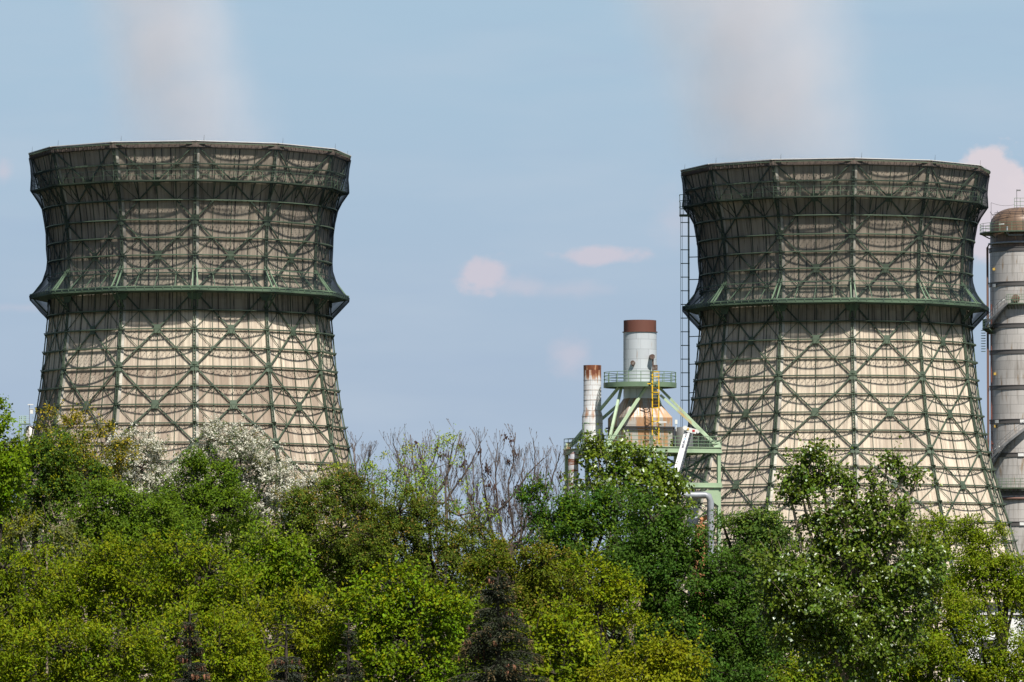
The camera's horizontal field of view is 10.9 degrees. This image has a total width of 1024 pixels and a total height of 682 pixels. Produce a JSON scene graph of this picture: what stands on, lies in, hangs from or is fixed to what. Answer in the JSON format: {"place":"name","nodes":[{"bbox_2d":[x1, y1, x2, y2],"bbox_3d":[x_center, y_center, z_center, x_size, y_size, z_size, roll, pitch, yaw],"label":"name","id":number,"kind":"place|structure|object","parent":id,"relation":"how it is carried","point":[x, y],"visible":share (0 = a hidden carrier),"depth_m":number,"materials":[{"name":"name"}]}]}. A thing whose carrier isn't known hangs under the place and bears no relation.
{"place":"outdoors","nodes":[
{"label":"outdoors","id":0,"kind":"place"},
{"bbox_2d":[1,140,414,680],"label":"cooling tower","id":1,"kind":"structure","parent":0,"point":[180,289],"depth_m":587.38,"materials":[{"name":"concrete"}]},
{"bbox_2d":[0,0,1023,614],"label":"sky","id":2,"kind":"structure","parent":0,"point":[512,201],"materials":[{"name":"blue"}]},
{"bbox_2d":[688,499,697,593],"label":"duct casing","id":3,"kind":"object","parent":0,"point":[695,518],"visible":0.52,"depth_m":558.78,"materials":[{"name":"grey metal"}]},
{"bbox_2d":[629,155,1023,681],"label":"cooling tower","id":4,"kind":"structure","parent":0,"point":[839,301],"depth_m":609.38,"materials":[{"name":"beige concrete"}]},
{"bbox_2d":[980,189,1023,560],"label":"insulated column","id":5,"kind":"structure","parent":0,"point":[1004,328],"depth_m":687.48,"materials":[{"name":"grey metal"}]},
{"bbox_3d":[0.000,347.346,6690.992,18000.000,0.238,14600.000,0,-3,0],"label":"ground","id":6,"kind":"structure","parent":0,"visible":0},
{"bbox_2d":[0,394,40,545],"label":"poplar tree","id":7,"kind":"object","parent":6,"relation":"on","point":[9,465],"visible":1,"depth_m":141.86,"materials":[{"name":"green plant"}]},
{"bbox_2d":[19,404,33,444],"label":"steel frame","id":8,"kind":"object","parent":6,"relation":"on","point":[29,424],"visible":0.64,"depth_m":659.17,"materials":[{"name":"green paint"}]},
{"bbox_2d":[0,492,90,672],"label":"broadleaf tree","id":9,"kind":"object","parent":6,"relation":"on","point":[14,528],"visible":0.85,"depth_m":148.80,"materials":[{"name":"green plant"}]},
{"bbox_2d":[0,525,105,681],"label":"hornbeam","id":10,"kind":"object","parent":6,"relation":"on","point":[20,607],"visible":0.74,"depth_m":128.63,"materials":[{"name":"green plant"}]},
{"bbox_2d":[0,415,115,678],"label":"maple tree","id":11,"kind":"object","parent":6,"relation":"on","point":[57,480],"visible":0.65,"depth_m":164.42,"materials":[{"name":"green plant"}]},
{"bbox_2d":[0,524,123,678],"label":"broadleaf tree","id":12,"kind":"object","parent":6,"relation":"on","point":[28,570],"visible":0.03,"depth_m":175.19,"materials":[{"name":"green plant"}]},
{"bbox_2d":[33,398,141,671],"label":"young maple","id":13,"kind":"object","parent":6,"relation":"on","point":[123,445],"visible":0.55,"depth_m":171.84,"materials":[{"name":"green plant"}]},
{"bbox_2d":[0,592,176,681],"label":"hornbeam","id":14,"kind":"object","parent":6,"relation":"on","point":[78,663],"visible":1,"depth_m":120.36,"materials":[{"name":"green plant"}]},
{"bbox_2d":[26,519,182,681],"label":"hornbeam","id":15,"kind":"object","parent":6,"relation":"on","point":[104,572],"visible":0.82,"depth_m":126.62,"materials":[{"name":"green plant"}]},
{"bbox_2d":[33,469,204,679],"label":"broadleaf tree","id":16,"kind":"object","parent":6,"relation":"on","point":[164,509],"visible":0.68,"depth_m":156.44,"materials":[{"name":"green plant"}]},
{"bbox_2d":[91,420,188,564],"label":"blossom tree","id":17,"kind":"object","parent":6,"relation":"on","point":[154,468],"visible":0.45,"depth_m":185.60,"materials":[{"name":"white plant"}]},
{"bbox_2d":[115,523,263,681],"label":"hornbeam","id":18,"kind":"object","parent":6,"relation":"on","point":[163,587],"visible":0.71,"depth_m":125.60,"materials":[{"name":"green plant"}]},
{"bbox_2d":[97,504,284,681],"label":"broadleaf tree","id":19,"kind":"object","parent":6,"relation":"on","point":[232,545],"visible":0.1,"depth_m":174.99,"materials":[{"name":"green plant"}]},
{"bbox_2d":[171,612,212,681],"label":"spruce tree","id":20,"kind":"object","parent":6,"relation":"on","point":[187,660],"visible":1,"depth_m":116.73,"materials":[{"name":"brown plant"}]},
{"bbox_2d":[135,434,266,656],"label":"broadleaf tree","id":21,"kind":"object","parent":6,"relation":"on","point":[200,496],"visible":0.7,"depth_m":163.54,"materials":[{"name":"green plant"}]},
{"bbox_2d":[122,579,290,681],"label":"hornbeam","id":22,"kind":"object","parent":6,"relation":"on","point":[224,662],"visible":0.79,"depth_m":121.43,"materials":[{"name":"green plant"}]},
{"bbox_2d":[175,412,305,568],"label":"blossom tree","id":23,"kind":"object","parent":6,"relation":"on","point":[263,461],"visible":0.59,"depth_m":188.55,"materials":[{"name":"white plant"}]},
{"bbox_2d":[219,512,332,681],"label":"hornbeam","id":24,"kind":"object","parent":6,"relation":"on","point":[279,557],"visible":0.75,"depth_m":130.62,"materials":[{"name":"green plant"}]},
{"bbox_2d":[266,621,306,681],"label":"spruce tree","id":25,"kind":"object","parent":6,"relation":"on","point":[285,674],"visible":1,"depth_m":115.75,"materials":[{"name":"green plant"}]},
{"bbox_2d":[210,570,382,681],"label":"hornbeam","id":26,"kind":"object","parent":6,"relation":"on","point":[305,640],"visible":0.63,"depth_m":123.42,"materials":[{"name":"green plant"}]},
{"bbox_2d":[265,454,333,661],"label":"blossom tree","id":27,"kind":"object","parent":6,"relation":"on","point":[312,480],"visible":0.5,"depth_m":183.80,"materials":[{"name":"white plant"}]},
{"bbox_2d":[231,526,408,681],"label":"broadleaf tree","id":28,"kind":"object","parent":6,"relation":"on","point":[272,636],"visible":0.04,"depth_m":174.86,"materials":[{"name":"green plant"}]},
{"bbox_2d":[256,456,412,680],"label":"field maple","id":29,"kind":"object","parent":6,"relation":"on","point":[305,519],"visible":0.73,"depth_m":155.45,"materials":[{"name":"green plant"}]},
{"bbox_2d":[332,619,364,681],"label":"spruce tree","id":30,"kind":"object","parent":6,"relation":"on","point":[348,669],"visible":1,"depth_m":116.78,"materials":[{"name":"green plant"}]},
{"bbox_2d":[321,431,386,624],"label":"bare tree","id":31,"kind":"object","parent":6,"relation":"on","point":[369,448],"visible":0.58,"depth_m":177.97,"materials":[{"name":"brown plant"}]},
{"bbox_2d":[316,434,420,675],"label":"young ash","id":32,"kind":"object","parent":6,"relation":"on","point":[369,465],"visible":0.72,"depth_m":169.91,"materials":[{"name":"green plant"}]},
{"bbox_2d":[322,541,486,681],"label":"hornbeam","id":33,"kind":"object","parent":6,"relation":"on","point":[404,663],"visible":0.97,"depth_m":122.53,"materials":[{"name":"green plant"}]},
{"bbox_2d":[340,470,518,659],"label":"field maple","id":34,"kind":"object","parent":6,"relation":"on","point":[411,527],"visible":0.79,"depth_m":153.48,"materials":[{"name":"green plant"}]},
{"bbox_2d":[379,418,487,647],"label":"bare tree","id":35,"kind":"object","parent":6,"relation":"on","point":[423,468],"visible":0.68,"depth_m":177.11,"materials":[{"name":"brown plant"}]},
{"bbox_2d":[390,423,502,673],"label":"young ash","id":36,"kind":"object","parent":6,"relation":"on","point":[423,480],"visible":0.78,"depth_m":170.97,"materials":[{"name":"green plant"}]},
{"bbox_2d":[390,538,564,681],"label":"broadleaf tree","id":37,"kind":"object","parent":6,"relation":"on","point":[475,608],"visible":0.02,"depth_m":174.80,"materials":[{"name":"green plant"}]},
{"bbox_2d":[447,568,550,681],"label":"spruce tree","id":38,"kind":"object","parent":6,"relation":"on","point":[506,661],"visible":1,"depth_m":115.67,"materials":[{"name":"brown plant"}]},
{"bbox_2d":[437,423,586,680],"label":"bare tree","id":39,"kind":"object","parent":6,"relation":"on","point":[510,510],"visible":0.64,"depth_m":174.76,"materials":[{"name":"brown plant"}]},
{"bbox_2d":[448,520,610,679],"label":"field maple","id":40,"kind":"object","parent":6,"relation":"on","point":[532,578],"visible":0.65,"depth_m":136.53,"materials":[{"name":"green plant"}]},
{"bbox_2d":[491,586,616,681],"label":"hornbeam","id":41,"kind":"object","parent":6,"relation":"on","point":[586,656],"visible":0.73,"depth_m":119.44,"materials":[{"name":"green plant"}]},
{"bbox_2d":[505,466,662,646],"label":"maple tree","id":42,"kind":"object","parent":6,"relation":"on","point":[569,522],"visible":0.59,"depth_m":151.57,"materials":[{"name":"green plant"}]},
{"bbox_2d":[547,532,657,680],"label":"hornbeam","id":43,"kind":"object","parent":6,"relation":"on","point":[606,594],"visible":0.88,"depth_m":134.57,"materials":[{"name":"green plant"}]},
{"bbox_2d":[517,537,689,681],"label":"broadleaf tree","id":44,"kind":"object","parent":6,"relation":"on","point":[618,638],"visible":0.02,"depth_m":174.65,"materials":[{"name":"green plant"}]},
{"bbox_2d":[559,423,704,664],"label":"poplar tree","id":45,"kind":"object","parent":6,"relation":"on","point":[670,483],"visible":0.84,"depth_m":165.63,"materials":[{"name":"green plant"}]},
{"bbox_2d":[565,614,717,681],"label":"hornbeam","id":46,"kind":"object","parent":6,"relation":"on","point":[680,661],"visible":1,"depth_m":118.50,"materials":[{"name":"green plant"}]},
{"bbox_2d":[563,320,722,635],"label":"furnace plant","id":47,"kind":"object","parent":6,"relation":"on","point":[640,413],"visible":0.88,"depth_m":558.67,"materials":[{"name":"metal"}]},
{"bbox_2d":[568,451,584,658],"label":"elbow duct","id":48,"kind":"object","parent":47,"relation":"attached to","point":[572,465],"visible":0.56,"depth_m":562.59,"materials":[{"name":"white metal"}]},
{"bbox_2d":[581,365,602,447],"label":"slim chimney","id":49,"kind":"object","parent":47,"relation":"on","point":[592,415],"visible":0.88,"depth_m":561.86,"materials":[{"name":"grey metal"}]},
{"bbox_2d":[672,420,692,446],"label":"grey tank","id":50,"kind":"object","parent":47,"relation":"on","point":[678,432],"visible":0.43,"depth_m":561.57,"materials":[{"name":"metal"}]},
{"bbox_2d":[657,426,698,567],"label":"duct","id":51,"kind":"object","parent":6,"relation":"on","point":[687,435],"visible":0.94,"depth_m":543.75,"materials":[{"name":"white metal"}]},
{"bbox_2d":[592,473,794,681],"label":"maple tree","id":52,"kind":"object","parent":6,"relation":"on","point":[677,556],"visible":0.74,"depth_m":147.25,"materials":[{"name":"green plant"}]},
{"bbox_2d":[681,492,713,657],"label":"pale pipe","id":53,"kind":"object","parent":6,"relation":"on","point":[706,496],"visible":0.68,"depth_m":556.56,"materials":[{"name":"silver metal"}]},
{"bbox_2d":[692,515,706,671],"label":"orange hopper","id":54,"kind":"object","parent":6,"relation":"on","point":[703,518],"visible":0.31,"depth_m":557.19,"materials":[{"name":"metal"}]},
{"bbox_2d":[710,487,797,677],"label":"maple tree","id":55,"kind":"object","parent":6,"relation":"on","point":[750,527],"visible":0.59,"depth_m":158.59,"materials":[{"name":"green plant"}]},
{"bbox_2d":[702,538,894,681],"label":"broadleaf tree","id":56,"kind":"object","parent":6,"relation":"on","point":[794,648],"visible":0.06,"depth_m":174.34,"materials":[{"name":"green plant"}]},
{"bbox_2d":[740,433,955,681],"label":"poplar tree","id":57,"kind":"object","parent":6,"relation":"on","point":[810,611],"visible":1,"depth_m":138.48,"materials":[{"name":"green plant"}]},
{"bbox_2d":[764,635,947,681],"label":"hornbeam","id":58,"kind":"object","parent":6,"relation":"on","point":[803,676],"visible":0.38,"depth_m":149.19,"materials":[{"name":"green plant"}]},
{"bbox_2d":[889,501,981,675],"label":"broadleaf tree","id":59,"kind":"object","parent":6,"relation":"on","point":[940,521],"visible":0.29,"depth_m":163.69,"materials":[{"name":"green plant"}]},
{"bbox_2d":[884,576,1023,681],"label":"broadleaf tree","id":60,"kind":"object","parent":6,"relation":"on","point":[996,669],"visible":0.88,"depth_m":149.27,"materials":[{"name":"green plant"}]},
{"bbox_2d":[944,501,1023,681],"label":"broadleaf tree","id":61,"kind":"object","parent":6,"relation":"on","point":[1011,588],"visible":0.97,"depth_m":160.57,"materials":[{"name":"green plant"}]},
{"bbox_2d":[950,602,1023,681],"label":"white building","id":62,"kind":"structure","parent":6,"relation":"on","point":[1012,625],"depth_m":299.56,"materials":[{"name":"metal"}]},
{"bbox_2d":[977,638,999,662],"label":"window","id":63,"kind":"structure","parent":62,"relation":"in","point":[991,639],"depth_m":299.50,"materials":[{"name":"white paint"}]},
{"bbox_2d":[1015,660,1023,680],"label":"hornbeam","id":64,"kind":"object","parent":6,"relation":"on","point":[1019,661],"visible":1,"depth_m":139.92,"materials":[{"name":"green plant"}]}
]}

